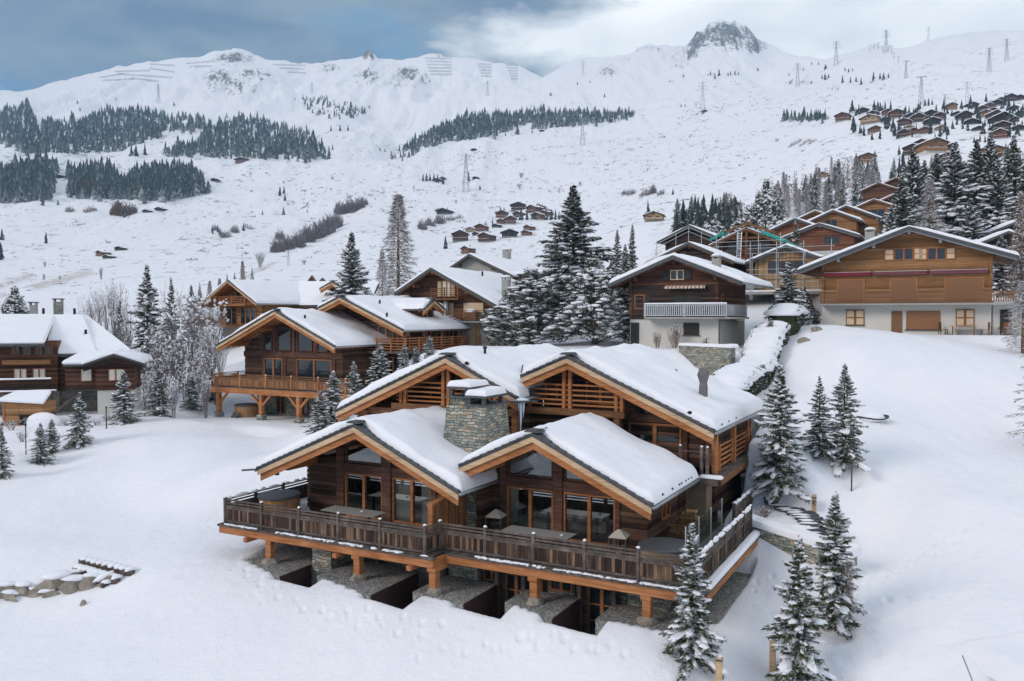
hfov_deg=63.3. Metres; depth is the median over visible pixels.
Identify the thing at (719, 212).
spruce tree
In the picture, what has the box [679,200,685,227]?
spruce tree
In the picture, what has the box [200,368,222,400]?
spruce tree
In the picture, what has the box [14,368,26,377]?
window
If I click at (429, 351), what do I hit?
spruce tree
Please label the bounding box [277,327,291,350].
window
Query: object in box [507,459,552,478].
gable window
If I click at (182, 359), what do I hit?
bare shrub
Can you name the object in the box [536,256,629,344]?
pine tree
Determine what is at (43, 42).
sky
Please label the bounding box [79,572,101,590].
boulder
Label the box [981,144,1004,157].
chalet
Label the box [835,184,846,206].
spruce tree
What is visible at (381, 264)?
larch tree
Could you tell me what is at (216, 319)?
bare shrub
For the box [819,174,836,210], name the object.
spruce tree
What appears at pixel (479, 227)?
chalet
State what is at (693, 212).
spruce tree
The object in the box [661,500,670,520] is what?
window
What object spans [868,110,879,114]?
chalet
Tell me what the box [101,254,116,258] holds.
chalet
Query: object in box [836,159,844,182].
spruce tree
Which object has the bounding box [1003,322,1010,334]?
garden chair
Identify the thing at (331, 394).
spruce tree
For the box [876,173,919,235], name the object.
spruce tree
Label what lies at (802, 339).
boulder
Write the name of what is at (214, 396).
bare shrub
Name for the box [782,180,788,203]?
larch tree
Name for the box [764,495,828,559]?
stone steps
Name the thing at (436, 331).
window
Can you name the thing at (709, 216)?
spruce tree
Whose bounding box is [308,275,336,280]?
chalet
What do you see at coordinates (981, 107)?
chalet
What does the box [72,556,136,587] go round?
timber steps
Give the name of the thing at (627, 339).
pine tree
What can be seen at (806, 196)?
larch tree
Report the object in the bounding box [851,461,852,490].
wooden post
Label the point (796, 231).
spruce tree
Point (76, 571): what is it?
boulder
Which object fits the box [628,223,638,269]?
spruce tree
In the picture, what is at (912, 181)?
spruce tree
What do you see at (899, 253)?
window
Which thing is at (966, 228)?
spruce tree
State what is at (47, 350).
window
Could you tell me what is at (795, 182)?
larch tree
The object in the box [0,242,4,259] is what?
spruce tree
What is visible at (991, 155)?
spruce tree
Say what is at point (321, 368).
window
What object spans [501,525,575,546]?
dining table
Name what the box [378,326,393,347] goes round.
window
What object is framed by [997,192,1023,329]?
larch tree
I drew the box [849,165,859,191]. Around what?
larch tree
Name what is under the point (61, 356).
chalet
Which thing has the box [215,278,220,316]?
larch tree
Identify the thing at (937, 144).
chalet
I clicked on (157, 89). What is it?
power pylon
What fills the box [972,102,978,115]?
spruce tree
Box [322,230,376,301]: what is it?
spruce tree
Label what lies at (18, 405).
garden shed
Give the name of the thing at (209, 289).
larch tree
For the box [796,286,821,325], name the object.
pine tree
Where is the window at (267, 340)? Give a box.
[263,336,272,350]
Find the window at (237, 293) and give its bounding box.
[236,292,245,302]
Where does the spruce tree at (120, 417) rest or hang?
on the ground
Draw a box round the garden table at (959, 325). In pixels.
[949,325,974,334]
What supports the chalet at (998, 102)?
on the ground
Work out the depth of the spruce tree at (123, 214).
909.95 m
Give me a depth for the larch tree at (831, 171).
404.90 m
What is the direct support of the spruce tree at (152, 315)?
on the ground
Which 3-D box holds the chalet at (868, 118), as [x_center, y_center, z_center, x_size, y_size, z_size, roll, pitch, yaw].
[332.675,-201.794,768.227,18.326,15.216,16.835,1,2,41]
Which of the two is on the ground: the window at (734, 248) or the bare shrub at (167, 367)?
the bare shrub at (167, 367)
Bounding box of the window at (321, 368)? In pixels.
[296,359,331,381]
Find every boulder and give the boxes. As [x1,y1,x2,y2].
[0,581,15,598]
[1,589,18,601]
[14,581,32,595]
[24,587,41,597]
[31,570,71,590]
[37,589,60,597]
[58,574,84,594]
[69,569,81,574]
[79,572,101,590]
[80,599,86,605]
[92,570,113,586]
[797,337,809,342]
[810,326,822,331]
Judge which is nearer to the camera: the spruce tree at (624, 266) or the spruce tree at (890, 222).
the spruce tree at (624, 266)
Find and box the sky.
[0,0,1023,91]
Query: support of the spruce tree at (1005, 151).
on the ground
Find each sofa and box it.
[519,507,568,529]
[567,510,612,533]
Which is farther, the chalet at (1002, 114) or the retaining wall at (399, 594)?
the chalet at (1002, 114)
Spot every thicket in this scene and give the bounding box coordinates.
[65,198,137,216]
[84,179,102,194]
[211,223,253,237]
[270,211,343,252]
[333,195,368,214]
[417,214,461,229]
[621,182,664,196]
[788,138,816,147]
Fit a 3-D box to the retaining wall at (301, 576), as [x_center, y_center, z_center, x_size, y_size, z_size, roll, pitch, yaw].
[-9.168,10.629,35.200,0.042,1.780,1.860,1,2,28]
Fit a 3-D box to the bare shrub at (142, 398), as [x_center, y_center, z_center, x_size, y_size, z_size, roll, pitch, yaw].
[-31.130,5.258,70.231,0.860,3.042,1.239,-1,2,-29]
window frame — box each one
[837,278,864,300]
[889,277,917,297]
[944,276,984,299]
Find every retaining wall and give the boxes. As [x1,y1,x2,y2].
[280,564,310,587]
[371,573,418,608]
[463,584,496,617]
[552,599,579,631]
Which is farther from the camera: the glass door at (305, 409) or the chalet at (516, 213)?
the chalet at (516, 213)
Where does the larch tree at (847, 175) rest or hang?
on the ground
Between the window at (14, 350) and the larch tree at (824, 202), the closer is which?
the window at (14, 350)
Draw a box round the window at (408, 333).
[397,332,410,348]
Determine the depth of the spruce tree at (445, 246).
651.56 m
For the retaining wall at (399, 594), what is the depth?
33.70 m
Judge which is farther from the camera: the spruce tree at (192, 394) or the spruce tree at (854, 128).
the spruce tree at (854, 128)
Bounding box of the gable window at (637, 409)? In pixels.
[635,405,650,412]
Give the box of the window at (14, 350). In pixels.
[11,347,19,354]
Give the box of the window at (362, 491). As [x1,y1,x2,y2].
[345,472,381,519]
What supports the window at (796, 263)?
in the chalet at (813, 286)
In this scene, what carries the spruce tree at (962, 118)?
on the ground
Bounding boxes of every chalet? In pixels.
[0,298,152,414]
[94,250,111,255]
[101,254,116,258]
[113,246,128,250]
[141,209,153,212]
[153,207,167,211]
[192,279,378,349]
[210,178,219,182]
[211,295,469,423]
[217,343,764,634]
[233,157,250,163]
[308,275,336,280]
[319,277,377,295]
[392,267,544,345]
[435,207,453,214]
[448,248,555,287]
[451,229,469,242]
[460,245,476,254]
[464,227,474,231]
[473,223,489,231]
[476,231,497,242]
[491,223,502,227]
[495,209,508,217]
[496,218,504,223]
[500,228,518,237]
[504,215,516,224]
[510,201,525,211]
[512,210,525,217]
[520,229,532,235]
[523,224,535,230]
[525,204,543,212]
[530,211,544,219]
[542,209,554,216]
[606,252,773,347]
[642,210,665,221]
[643,241,754,289]
[656,225,724,254]
[708,220,796,275]
[745,243,823,320]
[766,217,814,236]
[781,222,864,255]
[795,225,1022,334]
[797,210,823,219]
[807,209,865,232]
[821,171,828,178]
[834,111,852,122]
[836,204,885,242]
[853,152,876,163]
[854,198,894,229]
[857,107,869,113]
[858,113,881,124]
[859,182,898,201]
[867,125,881,134]
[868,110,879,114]
[879,193,895,203]
[881,108,892,116]
[883,177,905,187]
[887,108,902,118]
[896,117,912,125]
[898,128,910,138]
[902,143,917,155]
[906,127,918,136]
[909,112,925,122]
[913,138,927,143]
[914,136,949,154]
[918,126,932,134]
[922,116,942,125]
[924,109,938,116]
[932,111,946,118]
[933,124,946,130]
[939,152,949,160]
[944,102,958,109]
[953,110,973,119]
[963,101,979,107]
[963,117,979,124]
[970,125,984,130]
[976,229,1023,278]
[978,105,987,111]
[978,109,992,117]
[979,219,1023,238]
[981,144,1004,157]
[984,102,996,107]
[985,109,1001,118]
[985,110,1013,123]
[988,120,1012,130]
[991,99,1001,105]
[992,128,1008,138]
[1003,93,1017,101]
[1011,116,1019,122]
[1011,124,1023,130]
[1016,94,1023,100]
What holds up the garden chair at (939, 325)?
on the ground
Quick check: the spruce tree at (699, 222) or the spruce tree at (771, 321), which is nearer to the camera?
the spruce tree at (771, 321)
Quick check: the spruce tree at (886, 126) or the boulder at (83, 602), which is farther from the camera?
the spruce tree at (886, 126)
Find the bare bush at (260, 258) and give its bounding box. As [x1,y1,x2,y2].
[254,251,267,266]
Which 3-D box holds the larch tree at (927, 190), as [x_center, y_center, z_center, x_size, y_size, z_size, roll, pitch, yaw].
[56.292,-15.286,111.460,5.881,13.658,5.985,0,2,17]
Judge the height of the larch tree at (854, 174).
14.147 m
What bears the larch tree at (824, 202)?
on the ground
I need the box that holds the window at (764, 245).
[754,242,769,252]
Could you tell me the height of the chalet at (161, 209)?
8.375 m
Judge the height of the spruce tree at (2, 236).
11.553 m
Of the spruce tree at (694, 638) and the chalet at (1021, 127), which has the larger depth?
the chalet at (1021, 127)
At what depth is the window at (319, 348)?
71.92 m
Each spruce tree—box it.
[0,229,4,239]
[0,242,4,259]
[0,423,15,479]
[25,423,58,466]
[44,419,62,453]
[61,392,94,448]
[107,370,141,425]
[113,300,128,344]
[121,207,126,217]
[126,264,167,369]
[134,146,138,155]
[141,369,173,417]
[160,277,180,365]
[178,376,204,410]
[183,285,202,340]
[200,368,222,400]
[302,391,336,434]
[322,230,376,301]
[323,370,348,421]
[343,361,362,397]
[364,342,391,384]
[395,345,411,371]
[410,347,421,364]
[421,336,437,360]
[443,235,447,248]
[518,209,523,219]
[527,183,621,332]
[543,209,547,219]
[605,260,618,299]
[611,228,623,290]
[616,243,632,296]
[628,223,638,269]
[657,521,729,680]
[670,198,683,230]
[671,209,679,232]
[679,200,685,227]
[682,208,687,226]
[686,208,690,225]
[687,196,695,225]
[687,206,693,223]
[694,199,703,227]
[699,199,705,228]
[700,194,708,220]
[706,193,713,223]
[706,207,711,229]
[709,199,716,223]
[717,201,724,225]
[721,194,725,225]
[724,203,732,228]
[726,212,731,233]
[730,195,737,221]
[744,364,815,504]
[761,535,837,680]
[764,261,812,320]
[766,318,774,326]
[779,193,787,220]
[790,219,802,247]
[799,376,843,464]
[801,173,809,200]
[805,187,817,211]
[807,172,821,211]
[808,491,866,639]
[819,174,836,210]
[822,363,871,477]
[830,163,836,189]
[832,174,843,207]
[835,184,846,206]
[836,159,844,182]
[842,173,847,197]
[849,99,854,112]
[849,177,859,205]
[852,120,857,132]
[861,169,866,188]
[864,161,868,178]
[864,165,877,186]
[872,150,878,169]
[874,162,881,182]
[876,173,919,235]
[881,205,897,233]
[884,116,889,129]
[889,158,898,179]
[897,145,934,229]
[897,163,901,177]
[900,152,905,173]
[916,160,933,218]
[922,152,952,223]
[926,140,987,236]
[946,198,991,240]
[958,137,992,232]
[961,111,964,123]
[968,94,973,108]
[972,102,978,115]
[972,159,1016,230]
[974,131,1002,189]
[977,110,981,123]
[980,122,985,133]
[989,135,1023,212]
[991,119,995,130]
[992,235,1023,297]
[997,161,1023,223]
[1001,144,1007,163]
[1005,98,1010,110]
[1006,110,1012,122]
[1015,123,1020,135]
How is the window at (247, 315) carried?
in the chalet at (248, 300)
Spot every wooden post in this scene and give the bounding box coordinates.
[25,425,26,454]
[715,653,722,680]
[769,631,775,671]
[812,494,816,511]
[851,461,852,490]
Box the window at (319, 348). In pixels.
[316,343,328,351]
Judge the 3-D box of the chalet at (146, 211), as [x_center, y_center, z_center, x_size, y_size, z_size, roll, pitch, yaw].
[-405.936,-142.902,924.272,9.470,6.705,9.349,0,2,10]
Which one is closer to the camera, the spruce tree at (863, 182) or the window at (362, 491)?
the window at (362, 491)
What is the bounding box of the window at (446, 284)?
[442,281,450,295]
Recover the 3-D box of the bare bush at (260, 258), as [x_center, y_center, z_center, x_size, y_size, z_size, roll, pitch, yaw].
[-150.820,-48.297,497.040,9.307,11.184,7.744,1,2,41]
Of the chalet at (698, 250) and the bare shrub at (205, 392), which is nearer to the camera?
the bare shrub at (205, 392)
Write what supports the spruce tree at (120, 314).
on the ground
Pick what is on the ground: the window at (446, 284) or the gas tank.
the gas tank
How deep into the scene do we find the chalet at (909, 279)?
72.12 m
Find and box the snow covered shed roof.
[961,631,1023,680]
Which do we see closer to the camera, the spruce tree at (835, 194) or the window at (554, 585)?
the window at (554, 585)
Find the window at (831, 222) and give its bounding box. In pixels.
[825,220,836,226]
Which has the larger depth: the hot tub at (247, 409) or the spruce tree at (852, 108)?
the spruce tree at (852, 108)
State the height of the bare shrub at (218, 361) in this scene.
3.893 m
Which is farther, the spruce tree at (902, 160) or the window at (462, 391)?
the spruce tree at (902, 160)
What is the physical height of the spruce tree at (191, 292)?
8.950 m
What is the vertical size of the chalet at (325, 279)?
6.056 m
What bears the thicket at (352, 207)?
on the ground
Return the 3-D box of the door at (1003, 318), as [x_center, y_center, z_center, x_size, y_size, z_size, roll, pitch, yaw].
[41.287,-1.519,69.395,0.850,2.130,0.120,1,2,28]
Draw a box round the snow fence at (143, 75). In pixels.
[117,73,170,77]
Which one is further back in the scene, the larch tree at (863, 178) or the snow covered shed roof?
the larch tree at (863, 178)
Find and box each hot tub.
[231,403,258,417]
[257,489,300,514]
[638,537,690,562]
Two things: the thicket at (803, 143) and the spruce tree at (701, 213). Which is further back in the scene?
the thicket at (803, 143)
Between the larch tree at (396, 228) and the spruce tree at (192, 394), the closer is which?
the spruce tree at (192, 394)
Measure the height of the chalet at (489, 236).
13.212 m
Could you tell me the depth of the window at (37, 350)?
72.91 m
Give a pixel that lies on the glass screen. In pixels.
(710, 523)
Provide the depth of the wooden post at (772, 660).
27.60 m
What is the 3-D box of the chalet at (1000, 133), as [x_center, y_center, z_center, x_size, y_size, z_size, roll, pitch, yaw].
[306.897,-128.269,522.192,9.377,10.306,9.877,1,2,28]
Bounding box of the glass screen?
[685,498,721,545]
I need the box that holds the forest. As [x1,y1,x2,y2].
[0,95,828,205]
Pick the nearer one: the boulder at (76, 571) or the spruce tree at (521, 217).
the boulder at (76, 571)
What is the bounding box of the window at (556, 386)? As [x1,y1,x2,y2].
[545,385,567,402]
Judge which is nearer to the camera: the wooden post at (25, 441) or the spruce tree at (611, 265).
the wooden post at (25, 441)
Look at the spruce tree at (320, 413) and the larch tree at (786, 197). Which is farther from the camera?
the larch tree at (786, 197)
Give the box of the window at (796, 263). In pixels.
[768,260,806,272]
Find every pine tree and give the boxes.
[0,286,28,313]
[477,267,580,344]
[486,291,520,345]
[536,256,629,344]
[620,330,629,343]
[707,214,727,235]
[728,211,744,234]
[742,178,788,231]
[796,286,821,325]
[796,299,813,324]
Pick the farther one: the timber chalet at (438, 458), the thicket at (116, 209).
the thicket at (116, 209)
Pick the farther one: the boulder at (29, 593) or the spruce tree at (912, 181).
the spruce tree at (912, 181)
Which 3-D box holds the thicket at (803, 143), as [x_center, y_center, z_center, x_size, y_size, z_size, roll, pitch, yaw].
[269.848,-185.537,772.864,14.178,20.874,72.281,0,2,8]
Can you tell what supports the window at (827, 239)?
in the chalet at (817, 236)
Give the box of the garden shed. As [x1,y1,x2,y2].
[0,390,55,425]
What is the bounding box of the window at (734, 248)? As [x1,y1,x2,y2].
[727,243,741,254]
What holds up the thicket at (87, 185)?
on the ground
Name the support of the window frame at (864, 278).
in the chalet at (909, 279)
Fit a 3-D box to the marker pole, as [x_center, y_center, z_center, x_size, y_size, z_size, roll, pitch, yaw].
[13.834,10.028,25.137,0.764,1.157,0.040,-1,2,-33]
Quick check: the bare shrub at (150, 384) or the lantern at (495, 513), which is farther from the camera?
the bare shrub at (150, 384)
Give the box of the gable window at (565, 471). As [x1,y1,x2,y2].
[564,468,587,482]
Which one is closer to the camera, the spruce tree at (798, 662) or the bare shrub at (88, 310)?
the spruce tree at (798, 662)
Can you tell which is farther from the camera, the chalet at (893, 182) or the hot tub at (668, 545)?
the chalet at (893, 182)
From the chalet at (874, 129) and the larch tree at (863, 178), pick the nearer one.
the larch tree at (863, 178)
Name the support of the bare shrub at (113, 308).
on the ground
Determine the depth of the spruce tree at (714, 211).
275.94 m
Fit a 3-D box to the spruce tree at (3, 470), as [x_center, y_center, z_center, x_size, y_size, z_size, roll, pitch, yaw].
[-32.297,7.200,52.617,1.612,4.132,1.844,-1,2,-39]
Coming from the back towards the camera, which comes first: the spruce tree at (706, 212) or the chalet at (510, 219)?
the chalet at (510, 219)
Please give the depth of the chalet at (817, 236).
123.97 m
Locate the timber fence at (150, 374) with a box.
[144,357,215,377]
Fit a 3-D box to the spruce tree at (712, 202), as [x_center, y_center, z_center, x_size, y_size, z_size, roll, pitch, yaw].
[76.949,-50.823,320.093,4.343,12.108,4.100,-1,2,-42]
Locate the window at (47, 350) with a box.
[44,346,52,354]
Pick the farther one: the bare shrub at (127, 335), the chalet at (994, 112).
the chalet at (994, 112)
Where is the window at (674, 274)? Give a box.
[670,270,683,279]
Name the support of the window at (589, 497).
in the timber chalet at (438, 458)
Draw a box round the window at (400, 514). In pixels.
[392,477,430,525]
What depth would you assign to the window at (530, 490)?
35.28 m
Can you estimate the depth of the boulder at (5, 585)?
36.34 m
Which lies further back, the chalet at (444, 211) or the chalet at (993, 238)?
the chalet at (444, 211)
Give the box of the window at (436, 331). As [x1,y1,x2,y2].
[436,331,445,346]
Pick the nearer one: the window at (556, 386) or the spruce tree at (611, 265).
the window at (556, 386)
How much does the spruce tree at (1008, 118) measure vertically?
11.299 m
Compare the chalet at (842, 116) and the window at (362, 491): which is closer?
the window at (362, 491)
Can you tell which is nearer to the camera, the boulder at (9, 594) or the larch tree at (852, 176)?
the boulder at (9, 594)
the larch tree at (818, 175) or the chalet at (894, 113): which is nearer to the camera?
the larch tree at (818, 175)
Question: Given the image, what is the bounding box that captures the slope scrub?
[7,74,1007,292]
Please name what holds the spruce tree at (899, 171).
on the ground
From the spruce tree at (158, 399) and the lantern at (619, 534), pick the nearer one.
the lantern at (619, 534)
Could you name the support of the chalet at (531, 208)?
on the ground
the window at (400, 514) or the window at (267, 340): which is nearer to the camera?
the window at (400, 514)
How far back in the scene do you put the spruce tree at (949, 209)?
123.56 m
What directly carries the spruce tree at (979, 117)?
on the ground
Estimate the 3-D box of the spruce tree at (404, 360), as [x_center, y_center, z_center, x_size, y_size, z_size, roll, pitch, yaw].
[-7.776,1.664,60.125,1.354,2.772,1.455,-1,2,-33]
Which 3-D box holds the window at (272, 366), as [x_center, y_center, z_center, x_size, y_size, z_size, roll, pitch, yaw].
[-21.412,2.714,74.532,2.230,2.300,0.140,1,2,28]
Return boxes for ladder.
[736,232,741,257]
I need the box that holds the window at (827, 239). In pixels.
[824,235,839,243]
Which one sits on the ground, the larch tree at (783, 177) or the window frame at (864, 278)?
the larch tree at (783, 177)
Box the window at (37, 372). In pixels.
[32,368,45,377]
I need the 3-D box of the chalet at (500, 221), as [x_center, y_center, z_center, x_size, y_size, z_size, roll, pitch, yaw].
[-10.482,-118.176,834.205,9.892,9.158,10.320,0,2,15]
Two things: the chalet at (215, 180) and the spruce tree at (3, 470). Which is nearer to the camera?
the spruce tree at (3, 470)
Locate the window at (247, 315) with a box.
[240,308,255,323]
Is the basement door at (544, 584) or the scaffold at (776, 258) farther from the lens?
the scaffold at (776, 258)
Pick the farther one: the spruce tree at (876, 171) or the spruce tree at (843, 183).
the spruce tree at (876, 171)
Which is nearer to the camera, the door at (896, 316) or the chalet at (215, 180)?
the door at (896, 316)
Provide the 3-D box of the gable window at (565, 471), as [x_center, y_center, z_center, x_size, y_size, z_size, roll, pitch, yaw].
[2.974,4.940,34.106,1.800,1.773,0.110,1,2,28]
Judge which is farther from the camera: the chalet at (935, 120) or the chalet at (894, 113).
the chalet at (894, 113)
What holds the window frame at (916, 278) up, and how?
in the chalet at (909, 279)
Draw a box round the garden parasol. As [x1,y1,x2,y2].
[858,412,888,421]
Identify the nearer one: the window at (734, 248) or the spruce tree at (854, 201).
the window at (734, 248)
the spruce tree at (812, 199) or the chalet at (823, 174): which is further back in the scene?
the chalet at (823, 174)
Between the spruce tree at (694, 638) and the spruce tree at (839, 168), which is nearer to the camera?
the spruce tree at (694, 638)
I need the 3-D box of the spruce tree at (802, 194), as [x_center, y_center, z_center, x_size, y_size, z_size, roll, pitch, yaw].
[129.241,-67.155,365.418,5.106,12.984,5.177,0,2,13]
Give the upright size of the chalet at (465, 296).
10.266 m
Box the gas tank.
[27,412,60,426]
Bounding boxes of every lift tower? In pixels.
[903,61,908,78]
[916,76,926,102]
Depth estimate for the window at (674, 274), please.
66.62 m
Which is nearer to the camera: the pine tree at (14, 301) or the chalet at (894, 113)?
the pine tree at (14, 301)
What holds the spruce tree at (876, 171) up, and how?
on the ground
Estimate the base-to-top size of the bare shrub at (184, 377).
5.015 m
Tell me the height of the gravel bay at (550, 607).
1.850 m
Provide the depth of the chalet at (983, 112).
668.02 m
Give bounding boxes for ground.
[0,19,1023,680]
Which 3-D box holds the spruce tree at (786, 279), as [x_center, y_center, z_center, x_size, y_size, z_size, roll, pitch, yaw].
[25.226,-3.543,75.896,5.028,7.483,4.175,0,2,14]
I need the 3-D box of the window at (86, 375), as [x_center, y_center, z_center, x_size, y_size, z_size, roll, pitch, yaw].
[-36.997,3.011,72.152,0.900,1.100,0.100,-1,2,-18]
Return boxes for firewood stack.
[670,509,697,540]
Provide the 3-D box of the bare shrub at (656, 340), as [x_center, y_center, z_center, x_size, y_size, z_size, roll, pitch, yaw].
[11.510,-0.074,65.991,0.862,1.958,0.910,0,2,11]
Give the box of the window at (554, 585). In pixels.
[550,580,572,592]
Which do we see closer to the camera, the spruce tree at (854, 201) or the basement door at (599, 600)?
the basement door at (599, 600)
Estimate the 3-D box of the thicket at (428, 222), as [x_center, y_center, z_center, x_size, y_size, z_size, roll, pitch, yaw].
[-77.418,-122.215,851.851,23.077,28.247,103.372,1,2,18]
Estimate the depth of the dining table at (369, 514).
36.59 m
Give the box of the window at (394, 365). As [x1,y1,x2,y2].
[385,357,400,375]
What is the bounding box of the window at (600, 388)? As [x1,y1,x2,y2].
[586,381,613,404]
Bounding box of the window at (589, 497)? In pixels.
[563,492,614,545]
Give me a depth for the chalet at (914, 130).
578.81 m
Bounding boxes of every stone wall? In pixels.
[679,342,738,374]
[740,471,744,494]
[747,514,861,579]
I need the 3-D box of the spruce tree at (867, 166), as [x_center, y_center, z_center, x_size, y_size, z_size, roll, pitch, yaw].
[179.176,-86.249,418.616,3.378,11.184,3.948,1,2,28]
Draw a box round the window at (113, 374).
[108,369,122,380]
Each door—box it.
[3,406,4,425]
[276,396,285,413]
[302,397,308,414]
[472,324,480,344]
[506,573,520,600]
[540,579,548,591]
[588,587,610,634]
[631,323,638,343]
[891,311,901,332]
[1000,310,1011,334]
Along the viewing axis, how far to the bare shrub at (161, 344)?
87.78 m
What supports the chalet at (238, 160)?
on the ground
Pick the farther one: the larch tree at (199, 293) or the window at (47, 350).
the larch tree at (199, 293)
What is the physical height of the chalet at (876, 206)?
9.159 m
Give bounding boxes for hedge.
[712,326,785,395]
[758,320,790,345]
[763,303,807,336]
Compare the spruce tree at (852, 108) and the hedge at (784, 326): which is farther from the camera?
the spruce tree at (852, 108)
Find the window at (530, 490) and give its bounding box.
[507,486,552,529]
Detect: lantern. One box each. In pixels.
[485,507,506,537]
[608,527,629,554]
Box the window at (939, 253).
[927,247,945,259]
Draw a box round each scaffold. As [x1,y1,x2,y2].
[714,232,782,268]
[747,239,834,299]
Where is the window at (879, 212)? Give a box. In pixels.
[865,209,884,215]
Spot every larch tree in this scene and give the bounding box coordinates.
[196,291,203,315]
[204,281,213,316]
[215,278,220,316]
[240,260,245,279]
[375,193,418,295]
[376,251,390,295]
[716,196,724,220]
[728,192,734,217]
[770,187,785,223]
[772,189,787,221]
[780,171,785,190]
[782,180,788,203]
[783,176,793,205]
[785,185,792,216]
[788,185,797,217]
[792,179,799,204]
[792,183,800,212]
[795,189,802,217]
[796,174,808,208]
[799,182,811,215]
[816,168,824,194]
[817,181,826,209]
[821,181,830,211]
[827,157,832,182]
[833,175,846,208]
[845,169,855,202]
[846,166,849,186]
[849,158,860,185]
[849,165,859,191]
[849,168,864,203]
[857,167,868,195]
[864,167,869,187]
[867,171,874,185]
[913,177,944,230]
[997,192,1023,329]
[997,281,1023,353]
[1004,354,1023,445]
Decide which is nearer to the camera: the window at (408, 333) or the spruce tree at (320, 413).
the spruce tree at (320, 413)
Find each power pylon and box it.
[155,84,160,102]
[459,154,472,191]
[580,118,585,144]
[698,81,708,109]
[795,63,801,86]
[833,41,840,66]
[882,30,890,53]
[963,81,969,102]
[986,47,993,70]
[1004,39,1010,60]
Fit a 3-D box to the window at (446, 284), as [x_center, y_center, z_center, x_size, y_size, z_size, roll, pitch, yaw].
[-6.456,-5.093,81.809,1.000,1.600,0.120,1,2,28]
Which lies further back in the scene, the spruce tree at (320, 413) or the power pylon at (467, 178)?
the power pylon at (467, 178)
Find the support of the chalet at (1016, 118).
on the ground
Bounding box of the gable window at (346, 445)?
[345,439,380,465]
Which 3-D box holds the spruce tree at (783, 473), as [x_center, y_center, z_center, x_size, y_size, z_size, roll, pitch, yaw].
[12.882,4.571,39.345,3.695,7.056,3.632,1,2,36]
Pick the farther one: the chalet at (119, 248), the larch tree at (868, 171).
the chalet at (119, 248)
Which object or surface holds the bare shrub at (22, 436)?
on the ground
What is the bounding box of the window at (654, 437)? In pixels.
[629,422,681,446]
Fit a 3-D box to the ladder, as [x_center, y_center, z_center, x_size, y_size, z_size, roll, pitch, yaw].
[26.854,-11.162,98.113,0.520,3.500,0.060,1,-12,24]
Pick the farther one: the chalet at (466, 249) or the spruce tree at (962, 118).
the spruce tree at (962, 118)
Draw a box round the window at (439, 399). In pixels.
[430,380,440,400]
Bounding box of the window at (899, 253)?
[894,248,912,260]
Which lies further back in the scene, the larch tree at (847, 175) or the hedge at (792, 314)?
the larch tree at (847, 175)
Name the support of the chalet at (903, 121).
on the ground
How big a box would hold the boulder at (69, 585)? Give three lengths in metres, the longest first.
1.608 x 0.910 x 0.751 m
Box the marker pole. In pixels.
[962,655,972,680]
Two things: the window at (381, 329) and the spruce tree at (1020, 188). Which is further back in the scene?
the spruce tree at (1020, 188)
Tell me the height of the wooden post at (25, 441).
2.469 m
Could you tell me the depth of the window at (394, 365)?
75.06 m
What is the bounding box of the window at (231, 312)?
[226,308,236,323]
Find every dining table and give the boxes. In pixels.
[321,505,386,524]
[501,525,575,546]
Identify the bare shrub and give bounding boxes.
[3,420,21,429]
[15,430,31,441]
[76,295,107,323]
[88,278,130,337]
[88,419,103,425]
[112,305,136,347]
[138,350,155,406]
[138,388,149,410]
[141,323,169,369]
[141,367,161,410]
[142,331,188,402]
[143,280,212,388]
[149,354,178,395]
[162,377,182,417]
[165,335,191,392]
[175,362,202,406]
[180,296,232,370]
[180,347,215,393]
[184,329,210,380]
[196,374,212,417]
[198,323,216,370]
[205,371,218,404]
[211,347,229,372]
[652,327,661,347]
[667,321,682,347]
[753,505,775,517]
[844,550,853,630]
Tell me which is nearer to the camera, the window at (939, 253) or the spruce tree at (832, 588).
the spruce tree at (832, 588)
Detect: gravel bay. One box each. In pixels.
[246,547,312,586]
[317,561,421,599]
[413,575,494,608]
[505,589,576,623]
[595,572,750,634]
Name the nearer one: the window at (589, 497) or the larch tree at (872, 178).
the window at (589, 497)
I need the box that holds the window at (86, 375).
[80,369,91,381]
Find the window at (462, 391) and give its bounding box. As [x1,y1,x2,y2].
[455,374,463,392]
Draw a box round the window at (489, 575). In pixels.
[483,569,494,580]
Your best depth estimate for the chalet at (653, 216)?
397.41 m
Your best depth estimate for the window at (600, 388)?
40.01 m
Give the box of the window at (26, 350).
[22,347,30,354]
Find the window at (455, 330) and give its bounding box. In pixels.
[448,330,456,345]
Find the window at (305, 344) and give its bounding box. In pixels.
[297,331,312,351]
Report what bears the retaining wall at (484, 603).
on the ground
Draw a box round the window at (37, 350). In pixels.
[34,347,42,354]
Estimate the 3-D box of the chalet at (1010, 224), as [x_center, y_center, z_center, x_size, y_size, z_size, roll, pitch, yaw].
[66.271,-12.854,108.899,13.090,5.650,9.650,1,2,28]
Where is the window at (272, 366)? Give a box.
[264,358,282,378]
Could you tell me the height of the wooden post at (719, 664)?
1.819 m
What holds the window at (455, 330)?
in the timber chalet at (294, 358)
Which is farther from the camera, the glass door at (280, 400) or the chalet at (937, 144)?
the chalet at (937, 144)
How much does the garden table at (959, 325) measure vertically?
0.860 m
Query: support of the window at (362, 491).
in the timber chalet at (438, 458)
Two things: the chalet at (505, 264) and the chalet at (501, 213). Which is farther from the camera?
the chalet at (501, 213)
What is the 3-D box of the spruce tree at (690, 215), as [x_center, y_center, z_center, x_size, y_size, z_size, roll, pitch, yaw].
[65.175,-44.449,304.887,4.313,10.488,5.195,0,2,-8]
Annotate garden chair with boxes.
[938,322,947,334]
[981,322,989,334]
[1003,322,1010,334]
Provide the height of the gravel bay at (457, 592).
1.850 m

